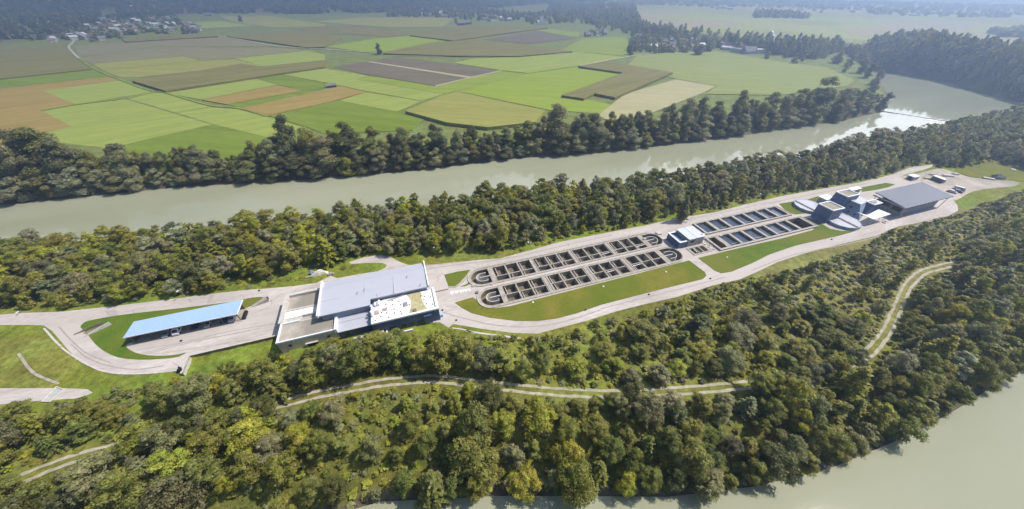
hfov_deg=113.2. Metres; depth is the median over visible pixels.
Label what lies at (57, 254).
riverside tree
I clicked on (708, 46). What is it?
field tree
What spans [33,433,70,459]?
woodland tree
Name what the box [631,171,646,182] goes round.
riverside tree
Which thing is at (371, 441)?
woodland tree
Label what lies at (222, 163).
riverbank tree
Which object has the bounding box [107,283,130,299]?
riverside tree
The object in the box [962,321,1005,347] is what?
woodland tree
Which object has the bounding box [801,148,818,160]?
riverside tree
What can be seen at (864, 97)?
riverbank tree
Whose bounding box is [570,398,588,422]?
woodland tree
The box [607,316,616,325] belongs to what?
shrub
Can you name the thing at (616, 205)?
riverside tree
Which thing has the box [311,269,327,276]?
covered heap
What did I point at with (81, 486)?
woodland tree
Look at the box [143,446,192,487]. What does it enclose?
broadleaf tree
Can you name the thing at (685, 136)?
riverbank tree
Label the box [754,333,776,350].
woodland tree
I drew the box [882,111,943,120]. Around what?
river weir
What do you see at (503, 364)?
woodland tree
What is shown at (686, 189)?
riverside tree
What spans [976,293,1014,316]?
woodland tree
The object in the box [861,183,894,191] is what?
lawn
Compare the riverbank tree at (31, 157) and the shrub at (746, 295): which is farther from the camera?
the riverbank tree at (31, 157)
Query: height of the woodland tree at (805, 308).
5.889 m
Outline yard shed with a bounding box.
[906,174,919,180]
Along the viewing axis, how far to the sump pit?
163.08 m
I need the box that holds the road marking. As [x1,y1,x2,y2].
[450,289,469,293]
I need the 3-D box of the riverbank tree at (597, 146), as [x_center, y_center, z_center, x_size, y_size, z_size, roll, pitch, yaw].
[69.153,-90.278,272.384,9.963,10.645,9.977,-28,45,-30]
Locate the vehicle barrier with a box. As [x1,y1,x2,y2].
[41,386,63,401]
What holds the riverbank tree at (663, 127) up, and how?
on the ground at (40, 350)
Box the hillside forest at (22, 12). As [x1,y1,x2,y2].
[0,0,607,39]
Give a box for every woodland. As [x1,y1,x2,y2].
[0,103,1023,309]
[249,197,1023,501]
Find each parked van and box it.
[171,326,183,335]
[954,185,965,190]
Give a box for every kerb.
[43,328,61,346]
[60,347,156,374]
[452,327,474,333]
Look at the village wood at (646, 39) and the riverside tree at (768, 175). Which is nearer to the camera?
the riverside tree at (768, 175)
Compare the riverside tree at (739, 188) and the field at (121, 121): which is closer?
the riverside tree at (739, 188)
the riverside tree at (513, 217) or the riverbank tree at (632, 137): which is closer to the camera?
the riverside tree at (513, 217)
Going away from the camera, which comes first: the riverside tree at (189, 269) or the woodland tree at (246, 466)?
the woodland tree at (246, 466)
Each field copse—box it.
[752,7,811,18]
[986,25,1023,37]
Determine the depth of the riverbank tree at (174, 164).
227.04 m
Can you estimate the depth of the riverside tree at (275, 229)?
161.84 m
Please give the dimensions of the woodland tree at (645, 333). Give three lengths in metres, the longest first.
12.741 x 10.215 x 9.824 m
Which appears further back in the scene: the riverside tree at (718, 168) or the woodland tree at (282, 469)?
the riverside tree at (718, 168)
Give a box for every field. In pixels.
[0,44,75,61]
[0,58,90,79]
[0,69,108,87]
[0,77,117,146]
[25,99,210,147]
[45,80,150,103]
[75,36,269,56]
[80,47,301,62]
[94,56,200,69]
[103,59,258,76]
[112,125,273,161]
[122,33,217,42]
[128,92,209,112]
[132,60,325,92]
[170,79,276,99]
[178,107,305,137]
[195,21,249,27]
[202,85,302,104]
[223,16,324,26]
[227,30,342,47]
[228,91,316,107]
[236,51,324,65]
[241,86,364,115]
[258,75,324,89]
[270,101,423,133]
[284,69,442,100]
[298,24,408,36]
[312,17,453,27]
[328,35,442,51]
[335,57,498,85]
[340,92,420,111]
[359,71,523,93]
[369,61,469,77]
[383,39,571,56]
[405,92,544,129]
[410,26,547,40]
[453,66,617,113]
[455,52,623,72]
[486,31,574,43]
[536,29,578,36]
[561,61,672,100]
[562,37,628,55]
[599,79,714,121]
[628,51,853,94]
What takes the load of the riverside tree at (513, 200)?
on the ground at (40, 350)
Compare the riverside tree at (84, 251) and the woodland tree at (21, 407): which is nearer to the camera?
the woodland tree at (21, 407)
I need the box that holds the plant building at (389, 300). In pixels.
[275,261,443,352]
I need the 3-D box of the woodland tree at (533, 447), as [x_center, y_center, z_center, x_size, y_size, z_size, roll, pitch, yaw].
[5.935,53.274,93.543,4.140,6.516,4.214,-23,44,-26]
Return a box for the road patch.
[105,294,213,316]
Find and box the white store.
[848,186,861,192]
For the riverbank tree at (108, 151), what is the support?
on the ground at (40, 350)
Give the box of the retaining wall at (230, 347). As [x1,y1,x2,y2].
[189,335,276,356]
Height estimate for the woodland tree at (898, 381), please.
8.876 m
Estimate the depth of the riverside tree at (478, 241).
158.63 m
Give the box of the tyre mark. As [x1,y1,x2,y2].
[58,183,933,369]
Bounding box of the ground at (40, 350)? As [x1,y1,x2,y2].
[0,0,1023,508]
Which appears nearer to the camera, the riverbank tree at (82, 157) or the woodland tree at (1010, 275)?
the woodland tree at (1010, 275)
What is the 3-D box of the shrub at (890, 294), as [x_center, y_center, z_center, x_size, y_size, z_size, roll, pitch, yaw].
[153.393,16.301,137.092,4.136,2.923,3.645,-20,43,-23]
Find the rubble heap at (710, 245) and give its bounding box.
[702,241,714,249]
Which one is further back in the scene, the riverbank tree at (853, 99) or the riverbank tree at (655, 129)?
the riverbank tree at (853, 99)
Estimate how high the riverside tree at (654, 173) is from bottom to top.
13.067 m
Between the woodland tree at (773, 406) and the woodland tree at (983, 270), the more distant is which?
the woodland tree at (983, 270)
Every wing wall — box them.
[74,321,103,334]
[79,322,111,339]
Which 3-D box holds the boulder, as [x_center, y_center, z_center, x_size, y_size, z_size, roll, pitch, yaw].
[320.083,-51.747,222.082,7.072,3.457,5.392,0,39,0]
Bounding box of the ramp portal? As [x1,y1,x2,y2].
[252,296,268,306]
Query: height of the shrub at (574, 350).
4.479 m
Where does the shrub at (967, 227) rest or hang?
on the ground at (40, 350)
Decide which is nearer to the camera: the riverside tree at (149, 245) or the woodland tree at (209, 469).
the woodland tree at (209, 469)
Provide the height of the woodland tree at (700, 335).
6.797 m
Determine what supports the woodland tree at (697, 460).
on the ground at (40, 350)
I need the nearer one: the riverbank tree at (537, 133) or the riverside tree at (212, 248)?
the riverside tree at (212, 248)
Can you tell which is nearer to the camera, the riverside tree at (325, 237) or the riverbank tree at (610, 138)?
the riverside tree at (325, 237)
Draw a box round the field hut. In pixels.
[326,83,336,87]
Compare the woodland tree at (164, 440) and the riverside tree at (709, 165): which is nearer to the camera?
the woodland tree at (164, 440)
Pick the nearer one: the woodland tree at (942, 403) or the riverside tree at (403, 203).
the woodland tree at (942, 403)
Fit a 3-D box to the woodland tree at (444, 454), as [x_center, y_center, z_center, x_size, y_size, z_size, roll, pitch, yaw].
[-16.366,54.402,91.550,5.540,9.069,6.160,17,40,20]
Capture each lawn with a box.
[81,297,263,359]
[445,270,469,285]
[455,260,705,320]
[699,218,855,272]
[780,201,805,213]
[808,196,818,201]
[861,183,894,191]
[955,158,1023,181]
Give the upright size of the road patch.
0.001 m
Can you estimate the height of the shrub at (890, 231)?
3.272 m
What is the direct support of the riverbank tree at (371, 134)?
on the ground at (40, 350)
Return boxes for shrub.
[53,400,73,411]
[53,472,60,481]
[73,395,89,407]
[102,385,125,403]
[119,449,136,465]
[169,375,180,384]
[215,362,228,373]
[267,351,283,359]
[275,355,289,368]
[348,390,360,399]
[367,412,377,421]
[376,389,390,400]
[389,414,401,427]
[427,330,439,343]
[442,388,454,396]
[478,335,486,341]
[510,335,517,340]
[525,336,534,347]
[541,333,549,342]
[554,337,567,346]
[554,360,564,372]
[570,345,580,355]
[573,328,584,337]
[589,319,599,327]
[589,363,601,376]
[593,330,605,342]
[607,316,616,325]
[616,325,625,339]
[642,309,653,317]
[652,349,661,357]
[664,327,673,335]
[673,307,686,315]
[675,316,684,324]
[718,291,725,298]
[722,282,732,290]
[725,304,735,315]
[729,295,743,305]
[737,291,748,301]
[745,285,755,294]
[753,309,762,320]
[754,363,768,372]
[757,300,766,310]
[760,273,774,281]
[770,298,788,306]
[780,293,792,305]
[781,338,800,348]
[789,276,801,283]
[790,286,800,293]
[813,291,828,299]
[820,273,827,278]
[820,285,831,292]
[822,265,832,271]
[823,349,834,357]
[860,278,871,284]
[870,363,880,371]
[879,234,887,239]
[882,290,894,297]
[887,228,896,233]
[887,265,896,269]
[892,241,901,245]
[905,241,915,246]
[915,241,926,246]
[940,232,947,237]
[943,224,953,228]
[963,224,972,229]
[971,207,980,212]
[1014,201,1023,206]
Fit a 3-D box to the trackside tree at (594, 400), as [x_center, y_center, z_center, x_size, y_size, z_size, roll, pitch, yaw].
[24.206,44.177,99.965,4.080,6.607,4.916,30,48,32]
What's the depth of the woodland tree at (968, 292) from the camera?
129.31 m
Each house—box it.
[47,38,56,41]
[67,35,78,40]
[72,31,84,35]
[78,34,87,39]
[96,36,105,40]
[167,26,175,30]
[584,32,590,36]
[601,30,607,35]
[666,226,705,248]
[718,41,732,47]
[721,45,734,50]
[730,47,741,52]
[732,41,745,47]
[741,46,757,53]
[756,48,767,53]
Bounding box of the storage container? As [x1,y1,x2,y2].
[931,175,946,182]
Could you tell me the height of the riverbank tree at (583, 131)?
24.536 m
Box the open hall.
[873,182,953,216]
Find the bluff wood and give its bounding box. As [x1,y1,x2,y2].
[605,11,1023,96]
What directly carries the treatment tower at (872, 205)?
on the plant road at (69, 323)
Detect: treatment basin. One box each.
[468,233,662,286]
[477,247,683,307]
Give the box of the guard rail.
[474,232,642,269]
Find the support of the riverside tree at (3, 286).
on the ground at (40, 350)
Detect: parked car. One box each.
[161,329,170,337]
[190,323,198,329]
[204,320,212,327]
[220,316,228,323]
[228,315,236,322]
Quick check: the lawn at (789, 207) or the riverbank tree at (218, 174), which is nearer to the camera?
the lawn at (789, 207)
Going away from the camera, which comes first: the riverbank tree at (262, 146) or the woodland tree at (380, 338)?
the woodland tree at (380, 338)
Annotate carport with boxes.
[123,299,247,343]
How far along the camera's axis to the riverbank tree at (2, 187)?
207.31 m
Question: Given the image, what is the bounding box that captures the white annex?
[816,194,831,202]
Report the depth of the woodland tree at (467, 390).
102.01 m
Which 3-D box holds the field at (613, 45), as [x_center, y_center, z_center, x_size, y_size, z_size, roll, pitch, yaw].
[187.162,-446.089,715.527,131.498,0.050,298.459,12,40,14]
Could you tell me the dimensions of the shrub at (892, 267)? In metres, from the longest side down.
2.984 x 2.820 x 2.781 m
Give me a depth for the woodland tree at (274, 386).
101.89 m
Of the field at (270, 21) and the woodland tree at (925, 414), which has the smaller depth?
the woodland tree at (925, 414)
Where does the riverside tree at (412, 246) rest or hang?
on the ground at (40, 350)
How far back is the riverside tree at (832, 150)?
234.79 m
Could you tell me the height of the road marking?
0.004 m
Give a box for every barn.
[188,26,201,30]
[457,21,465,24]
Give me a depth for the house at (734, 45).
652.12 m
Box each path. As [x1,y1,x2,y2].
[17,353,59,384]
[449,271,470,287]
[466,330,519,338]
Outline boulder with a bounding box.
[991,174,1006,179]
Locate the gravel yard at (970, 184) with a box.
[898,169,1018,199]
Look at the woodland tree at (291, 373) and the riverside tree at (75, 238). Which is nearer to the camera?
the woodland tree at (291, 373)
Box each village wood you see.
[27,12,199,41]
[386,5,551,23]
[532,7,850,71]
[548,0,641,25]
[627,30,716,53]
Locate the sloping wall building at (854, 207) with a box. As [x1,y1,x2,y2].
[843,196,866,219]
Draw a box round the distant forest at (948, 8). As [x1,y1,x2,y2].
[617,0,1023,17]
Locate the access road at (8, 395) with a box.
[0,388,92,404]
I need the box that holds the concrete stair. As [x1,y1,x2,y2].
[180,354,191,375]
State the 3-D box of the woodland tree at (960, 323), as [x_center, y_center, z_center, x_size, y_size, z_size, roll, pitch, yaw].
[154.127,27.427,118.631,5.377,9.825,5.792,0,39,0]
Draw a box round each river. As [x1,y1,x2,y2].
[0,55,1022,241]
[356,371,1023,508]
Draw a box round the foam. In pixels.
[893,113,944,122]
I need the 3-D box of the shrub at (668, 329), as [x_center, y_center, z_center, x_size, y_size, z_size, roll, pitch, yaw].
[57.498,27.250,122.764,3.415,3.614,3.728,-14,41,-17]
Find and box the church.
[539,11,547,24]
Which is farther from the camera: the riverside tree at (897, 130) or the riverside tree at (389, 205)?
the riverside tree at (897, 130)
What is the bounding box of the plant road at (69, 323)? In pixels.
[0,164,957,372]
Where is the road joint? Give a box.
[140,218,719,365]
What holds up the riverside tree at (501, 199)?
on the ground at (40, 350)
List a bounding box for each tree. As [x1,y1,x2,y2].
[0,128,38,174]
[0,144,39,190]
[0,158,28,190]
[0,176,38,201]
[0,177,23,201]
[0,238,21,256]
[0,246,18,262]
[0,255,12,271]
[0,264,10,277]
[0,275,34,299]
[0,281,16,304]
[0,398,32,420]
[0,421,30,449]
[0,438,18,467]
[0,474,25,494]
[0,475,51,508]
[0,491,61,508]
[2,250,29,270]
[3,126,72,180]
[6,237,34,251]
[8,414,34,428]
[12,260,31,274]
[13,255,28,274]
[15,410,55,445]
[16,246,30,257]
[17,228,45,244]
[19,175,62,197]
[22,259,58,278]
[24,271,58,290]
[25,245,64,267]
[26,151,59,184]
[26,245,47,261]
[31,279,60,298]
[32,240,52,247]
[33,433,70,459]
[35,237,48,244]
[36,138,93,187]
[39,487,88,508]
[42,232,81,253]
[42,407,75,428]
[43,264,66,282]
[44,250,73,264]
[46,173,75,195]
[52,257,75,280]
[55,166,97,196]
[56,448,116,505]
[57,245,78,255]
[58,271,95,293]
[60,417,99,443]
[62,263,89,281]
[64,236,80,249]
[64,255,91,271]
[65,149,95,169]
[69,397,114,422]
[73,246,107,266]
[75,158,98,181]
[81,234,114,255]
[82,150,108,171]
[84,501,120,508]
[86,169,108,188]
[90,268,125,291]
[90,465,152,508]
[91,225,115,246]
[91,254,116,269]
[94,263,113,277]
[95,403,129,425]
[98,143,142,170]
[101,163,116,172]
[101,241,116,256]
[102,171,123,192]
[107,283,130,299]
[108,149,142,179]
[108,225,138,243]
[109,419,152,457]
[111,251,131,270]
[111,263,129,279]
[113,168,144,191]
[113,229,140,245]
[114,242,133,255]
[114,263,137,279]
[116,412,140,427]
[122,273,152,295]
[124,455,159,483]
[125,251,157,269]
[126,245,142,257]
[126,257,162,284]
[126,280,147,296]
[128,151,144,169]
[134,467,212,508]
[135,236,163,258]
[136,250,158,265]
[137,228,155,241]
[138,421,183,457]
[140,152,154,167]
[140,157,159,172]
[143,172,154,182]
[143,380,170,404]
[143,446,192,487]
[145,385,179,413]
[147,168,164,184]
[147,251,176,277]
[149,225,169,239]
[152,155,172,172]
[152,238,177,257]
[153,151,170,166]
[155,233,177,248]
[160,221,195,246]
[161,415,195,442]
[162,278,185,293]
[164,172,176,185]
[167,151,179,168]
[168,147,180,159]
[168,253,180,268]
[168,373,212,414]
[170,167,193,183]
[170,260,191,276]
[171,243,189,257]
[174,155,188,171]
[174,261,200,287]
[177,146,197,167]
[177,246,196,267]
[182,150,196,167]
[182,429,223,461]
[184,430,199,441]
[184,454,227,488]
[185,148,218,173]
[185,164,203,182]
[186,145,208,164]
[189,411,211,432]
[190,227,218,247]
[192,250,208,261]
[195,222,202,233]
[195,409,229,438]
[196,258,222,278]
[198,252,217,269]
[199,225,214,237]
[200,270,224,287]
[201,167,217,179]
[201,239,229,260]
[205,406,236,429]
[206,372,235,398]
[207,149,225,168]
[207,220,222,227]
[210,233,233,250]
[213,169,225,180]
[213,255,235,274]
[214,473,239,493]
[215,223,228,232]
[219,378,248,405]
[220,158,228,170]
[220,227,245,248]
[221,427,235,449]
[222,415,271,455]
[223,170,234,181]
[223,217,240,229]
[225,361,244,377]
[226,447,267,486]
[227,161,236,169]
[227,407,245,425]
[228,221,249,236]
[229,154,237,165]
[229,241,258,263]
[230,501,254,508]
[231,167,238,178]
[232,209,260,225]
[233,254,255,275]
[235,157,243,168]
[236,364,261,387]
[238,149,261,167]
[238,160,263,181]
[239,215,261,237]
[239,406,275,432]
[241,147,249,160]
[243,231,257,239]
[244,235,259,246]
[245,140,262,159]
[245,393,276,424]
[246,357,281,384]
[249,257,274,275]
[253,241,271,261]
[254,229,272,247]
[254,434,283,465]
[255,143,271,154]
[255,373,299,406]
[256,209,279,229]
[256,475,272,494]
[258,147,267,166]
[259,138,284,169]
[261,161,281,182]
[262,449,304,486]
[267,135,290,155]
[268,244,288,266]
[268,496,297,508]
[269,220,290,239]
[269,233,286,246]
[269,239,288,251]
[271,113,301,154]
[274,156,291,176]
[276,141,301,168]
[278,214,294,225]
[278,247,302,272]
[278,408,299,428]
[282,206,300,224]
[282,226,296,243]
[282,363,304,385]
[282,420,312,453]
[286,216,301,234]
[286,243,301,256]
[290,156,313,177]
[293,219,317,239]
[293,224,315,248]
[294,127,317,163]
[295,427,334,462]
[296,477,326,506]
[297,357,328,385]
[298,400,320,421]
[300,347,316,362]
[301,244,316,261]
[302,142,316,164]
[304,154,333,178]
[307,208,325,218]
[308,218,324,229]
[312,234,332,249]
[313,135,343,166]
[313,210,326,223]
[313,344,334,363]
[314,235,343,268]
[315,224,330,236]
[315,342,348,376]
[316,395,345,426]
[318,214,338,233]
[321,474,348,505]
[324,336,341,347]
[325,129,341,156]
[326,223,350,245]
[329,433,353,454]
[330,121,363,156]
[331,200,344,213]
[332,241,349,257]
[334,341,369,377]
[336,156,357,175]
[336,207,355,228]
[337,229,360,251]
[340,337,352,352]
[342,204,358,220]
[345,219,358,233]
[346,143,360,159]
[350,155,371,173]
[350,198,368,218]
[351,333,375,357]
[354,212,379,222]
[355,218,375,236]
[355,228,373,247]
[360,138,377,160]
[360,434,382,461]
[364,349,383,371]
[365,125,381,150]
[368,148,387,170]
[369,212,385,234]
[369,330,381,337]
[370,331,392,355]
[371,204,385,217]
[374,139,391,159]
[375,43,382,53]
[375,333,406,370]
[379,207,395,227]
[381,215,400,237]
[381,236,396,254]
[385,133,395,146]
[385,197,397,212]
[390,134,410,161]
[390,207,413,223]
[390,225,417,246]
[390,327,404,337]
[390,445,405,462]
[391,152,401,169]
[393,127,414,152]
[393,467,416,499]
[396,196,413,213]
[398,216,417,234]
[398,332,423,363]
[399,395,414,412]
[401,152,415,168]
[402,331,418,343]
[402,408,423,433]
[407,134,423,155]
[407,193,419,207]
[407,235,420,250]
[409,153,428,168]
[409,346,431,371]
[410,225,429,244]
[412,467,452,508]
[414,428,437,456]
[416,132,425,152]
[416,205,435,229]
[420,333,457,373]
[421,139,433,155]
[421,398,438,419]
[424,233,442,251]
[427,123,443,150]
[428,147,443,165]
[429,225,443,238]
[430,132,448,157]
[437,198,449,212]
[438,416,454,441]
[439,327,459,350]
[441,440,453,463]
[442,212,454,226]
[442,464,469,501]
[443,222,463,238]
[444,149,458,164]
[444,228,463,248]
[446,202,468,216]
[447,392,463,413]
[447,428,497,483]
[448,214,464,225]
[449,335,475,367]
[450,129,462,145]
[450,130,463,154]
[453,221,472,240]
[454,400,495,447]
[455,208,471,224]
[456,194,472,210]
[456,409,468,425]
[457,148,470,161]
[461,213,475,233]
[461,381,475,400]
[462,131,467,146]
[464,136,476,152]
[465,475,486,504]
[466,125,477,146]
[467,194,484,211]
[468,146,480,159]
[469,209,484,228]
[470,343,496,371]
[471,379,506,410]
[473,232,485,247]
[474,180,494,200]
[474,218,489,235]
[476,136,485,150]
[477,221,491,240]
[479,144,494,159]
[480,201,495,217]
[483,188,495,204]
[483,446,506,486]
[484,212,503,229]
[485,134,496,150]
[488,220,509,246]
[489,348,514,376]
[491,203,506,216]
[491,408,516,440]
[492,193,508,203]
[493,134,502,147]
[494,144,501,154]
[494,213,509,227]
[495,182,506,194]
[497,145,512,158]
[498,443,525,470]
[499,127,513,142]
[499,186,517,203]
[499,202,515,215]
[501,133,515,147]
[503,391,523,418]
[506,462,543,504]
[507,213,519,224]
[507,222,519,239]
[508,197,525,211]
[509,184,522,201]
[512,125,522,141]
[513,199,534,217]
[513,358,534,379]
[515,130,522,145]
[516,145,525,156]
[516,193,533,207]
[518,212,530,228]
[519,120,535,140]
[519,128,534,147]
[520,229,529,243]
[521,394,557,434]
[523,140,535,154]
[523,214,539,235]
[524,184,543,202]
[525,439,539,456]
[527,197,540,213]
[529,205,542,220]
[532,122,544,142]
[533,138,543,152]
[533,340,550,357]
[533,354,550,371]
[534,202,558,225]
[535,115,552,143]
[535,178,547,194]
[537,182,552,195]
[537,192,552,205]
[541,137,551,150]
[541,463,559,489]
[544,199,560,215]
[545,103,572,138]
[545,121,557,143]
[548,180,559,190]
[549,131,570,155]
[549,194,560,206]
[549,209,566,227]
[549,438,585,468]
[551,173,568,187]
[551,188,561,201]
[551,401,569,422]
[553,456,599,508]
[555,182,566,193]
[557,122,572,146]
[557,195,569,209]
[557,415,580,440]
[561,188,572,203]
[562,203,571,221]
[565,355,587,380]
[566,212,578,227]
[569,116,589,138]
[569,132,589,150]
[569,198,578,212]
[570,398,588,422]
[575,112,589,143]
[575,178,587,194]
[576,205,586,217]
[578,201,593,212]
[581,413,610,446]
[582,113,609,143]
[583,203,604,223]
[586,454,611,489]
[587,116,604,140]
[587,395,601,411]
[589,175,603,192]
[591,136,602,149]
[592,206,607,219]
[594,182,609,196]
[594,340,613,357]
[596,196,613,214]
[598,187,616,204]
[599,435,625,463]
[600,177,613,188]
[601,356,624,374]
[602,132,615,149]
[602,392,617,411]
[603,111,617,136]
[608,201,622,214]
[610,179,624,195]
[610,186,630,202]
[611,130,628,149]
[612,115,624,135]
[613,467,638,497]
[614,114,627,132]
[614,397,631,417]
[614,422,636,447]
[616,193,629,209]
[621,202,635,217]
[621,366,641,387]
[621,380,646,413]
[621,445,644,471]
[624,113,634,135]
[624,127,642,148]
[625,183,637,196]
[627,45,633,54]
[627,316,660,346]
[630,189,645,201]
[630,341,649,360]
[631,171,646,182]
[631,391,664,427]
[633,111,642,132]
[634,173,650,192]
[635,114,647,136]
[636,192,651,213]
[636,434,657,461]
[638,132,653,145]
[638,465,663,494]
[639,110,657,131]
[643,203,661,218]
[643,316,663,331]
[645,188,667,209]
[647,168,659,185]
[647,363,671,386]
[649,119,658,134]
[651,425,682,458]
[653,132,663,143]
[654,168,669,182]
[656,103,676,129]
[657,112,671,134]
[660,128,671,141]
[661,179,677,198]
[661,389,685,406]
[662,463,686,491]
[663,399,687,428]
[666,183,685,204]
[667,124,679,139]
[667,358,686,377]
[668,111,680,131]
[670,433,714,482]
[671,346,692,364]
[673,330,691,344]
[675,183,689,197]
[675,195,689,221]
[676,98,697,126]
[677,112,689,132]
[679,126,690,141]
[681,416,706,445]
[682,168,698,181]
[685,180,701,196]
[685,339,712,361]
[686,312,712,331]
[688,123,702,138]
[688,176,703,192]
[688,189,704,205]
[689,390,712,417]
[690,95,712,123]
[690,108,699,129]
[690,468,724,502]
[691,164,703,178]
[692,43,705,54]
[694,329,712,345]
[695,296,717,314]
[695,422,719,444]
[696,120,714,137]
[697,107,713,126]
[697,160,716,178]
[702,172,716,190]
[702,437,726,469]
[703,358,724,376]
[706,43,712,51]
[706,181,726,200]
[707,101,725,116]
[710,109,727,128]
[712,120,727,136]
[712,401,732,424]
[714,165,728,177]
[714,170,731,186]
[716,161,730,171]
[718,179,731,194]
[718,345,748,374]
[718,393,734,404]
[719,435,743,456]
[722,473,738,490]
[723,340,740,351]
[724,116,737,134]
[725,321,757,349]
[726,103,742,123]
[728,157,740,171]
[730,89,749,117]
[731,172,749,186]
[731,307,763,329]
[732,162,749,174]
[732,173,748,192]
[732,396,758,420]
[734,113,751,133]
[735,155,755,171]
[737,435,761,459]
[738,107,751,123]
[740,456,773,486]
[743,175,758,190]
[745,154,758,173]
[746,370,777,396]
[748,99,754,116]
[750,100,760,119]
[751,101,771,123]
[751,325,773,336]
[751,385,769,399]
[751,417,772,432]
[752,152,765,168]
[754,156,775,174]
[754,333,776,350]
[755,117,764,129]
[756,440,802,487]
[757,171,775,186]
[757,396,788,424]
[758,350,774,364]
[759,91,783,115]
[761,118,768,130]
[761,282,781,298]
[764,149,785,165]
[766,102,780,122]
[767,113,781,127]
[768,302,789,321]
[770,372,786,396]
[773,428,808,462]
[776,371,796,388]
[776,377,818,411]
[777,95,794,120]
[777,151,800,163]
[779,93,796,108]
[780,110,799,127]
[780,352,798,370]
[783,407,813,432]
[784,92,805,117]
[785,375,815,389]
[786,365,811,385]
[791,57,798,63]
[791,343,820,364]
[793,302,817,318]
[793,318,812,335]
[794,108,811,124]
[794,149,811,159]
[795,450,820,478]
[796,156,816,169]
[796,394,831,424]
[797,88,812,108]
[797,91,816,114]
[800,153,814,164]
[800,338,824,354]
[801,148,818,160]
[801,423,832,452]
[804,362,824,384]
[805,105,823,122]
[810,86,836,115]
[811,76,840,112]
[811,165,829,179]
[812,362,834,379]
[813,302,836,318]
[814,145,829,160]
[814,317,835,333]
[815,327,848,346]
[818,144,830,158]
[819,389,835,404]
[819,429,856,462]
[821,158,841,176]
[822,356,850,377]
[824,364,873,402]
[825,103,845,121]
[826,139,845,160]
[829,87,854,114]
[829,398,853,419]
[830,139,848,155]
[832,310,853,328]
[833,136,857,151]
[835,354,856,371]
[836,51,844,63]
[838,430,870,459]
[841,155,857,172]
[841,318,866,338]
[843,54,855,66]
[844,105,857,117]
[844,347,870,366]
[845,397,871,422]
[846,131,865,146]
[847,89,857,108]
[848,88,862,104]
[850,137,866,149]
[850,421,879,441]
[852,312,873,327]
[853,100,867,114]
[855,57,870,72]
[856,89,870,107]
[856,153,874,167]
[863,99,876,110]
[864,63,879,77]
[864,93,875,103]
[864,399,899,432]
[867,77,881,92]
[867,151,889,168]
[867,367,892,389]
[868,132,886,151]
[868,300,887,315]
[869,69,885,84]
[869,389,899,409]
[870,94,879,102]
[870,128,886,147]
[876,94,883,102]
[878,92,895,109]
[878,127,890,148]
[879,375,913,397]
[880,130,901,144]
[880,411,928,443]
[881,137,903,151]
[883,350,921,374]
[887,126,903,140]
[891,396,937,428]
[897,371,937,400]
[899,336,922,351]
[900,325,920,338]
[902,129,913,140]
[903,314,933,332]
[906,367,951,399]
[908,294,928,307]
[911,335,967,368]
[912,398,940,426]
[913,123,936,134]
[913,351,944,374]
[914,281,953,300]
[915,297,944,317]
[921,323,967,345]
[924,279,957,300]
[929,358,957,383]
[933,397,953,416]
[934,303,974,325]
[935,266,983,294]
[937,301,953,314]
[939,381,977,405]
[941,322,963,337]
[942,350,978,380]
[943,295,973,305]
[944,338,983,366]
[949,261,971,272]
[954,288,982,301]
[954,298,995,321]
[958,356,1001,387]
[959,340,1011,380]
[960,238,989,254]
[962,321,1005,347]
[963,314,1014,342]
[964,265,989,278]
[967,297,1015,322]
[970,276,996,294]
[971,139,991,158]
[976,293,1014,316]
[977,375,1003,393]
[978,131,994,143]
[978,246,1002,263]
[981,239,1016,260]
[983,334,1023,358]
[984,361,1017,381]
[985,267,1004,280]
[985,268,1016,291]
[987,284,1020,298]
[989,348,1023,377]
[993,231,1021,244]
[997,312,1023,330]
[998,316,1023,344]
[999,283,1023,311]
[1000,281,1023,295]
[1001,339,1023,361]
[1002,272,1023,284]
[1003,248,1023,261]
[1004,133,1021,145]
[1004,297,1023,315]
[1013,238,1023,252]
[1014,262,1023,271]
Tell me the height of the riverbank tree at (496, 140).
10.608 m
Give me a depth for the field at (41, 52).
620.02 m
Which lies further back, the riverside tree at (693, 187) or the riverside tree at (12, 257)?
the riverside tree at (693, 187)
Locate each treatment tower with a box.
[811,201,844,222]
[829,189,860,206]
[861,199,882,214]
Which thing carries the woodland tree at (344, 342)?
on the ground at (40, 350)
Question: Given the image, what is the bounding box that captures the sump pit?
[686,244,710,255]
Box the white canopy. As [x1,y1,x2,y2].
[857,209,890,224]
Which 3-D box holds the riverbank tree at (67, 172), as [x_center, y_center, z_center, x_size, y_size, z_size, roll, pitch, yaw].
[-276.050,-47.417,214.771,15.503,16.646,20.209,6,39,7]
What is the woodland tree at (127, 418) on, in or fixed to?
on the ground at (40, 350)
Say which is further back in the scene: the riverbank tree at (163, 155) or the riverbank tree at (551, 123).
the riverbank tree at (551, 123)
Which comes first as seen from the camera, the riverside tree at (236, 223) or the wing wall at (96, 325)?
the wing wall at (96, 325)
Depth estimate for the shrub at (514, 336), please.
120.56 m
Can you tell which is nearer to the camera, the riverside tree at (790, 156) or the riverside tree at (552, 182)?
the riverside tree at (552, 182)
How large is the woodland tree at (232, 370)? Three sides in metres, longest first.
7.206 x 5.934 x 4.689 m
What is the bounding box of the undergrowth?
[0,148,1023,508]
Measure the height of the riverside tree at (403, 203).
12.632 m
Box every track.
[20,261,954,482]
[41,92,151,110]
[67,40,79,57]
[78,58,152,91]
[153,91,268,116]
[217,35,382,53]
[390,52,579,56]
[435,70,501,85]
[578,51,665,65]
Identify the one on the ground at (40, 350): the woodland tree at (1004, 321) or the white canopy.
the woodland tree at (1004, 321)
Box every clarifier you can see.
[793,199,817,213]
[828,213,861,230]
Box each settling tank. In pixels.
[692,205,791,234]
[704,216,817,250]
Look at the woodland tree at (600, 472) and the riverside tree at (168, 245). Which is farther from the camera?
the riverside tree at (168, 245)
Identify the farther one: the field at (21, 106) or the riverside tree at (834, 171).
the field at (21, 106)
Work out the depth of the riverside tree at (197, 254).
147.98 m
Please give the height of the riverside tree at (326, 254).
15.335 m

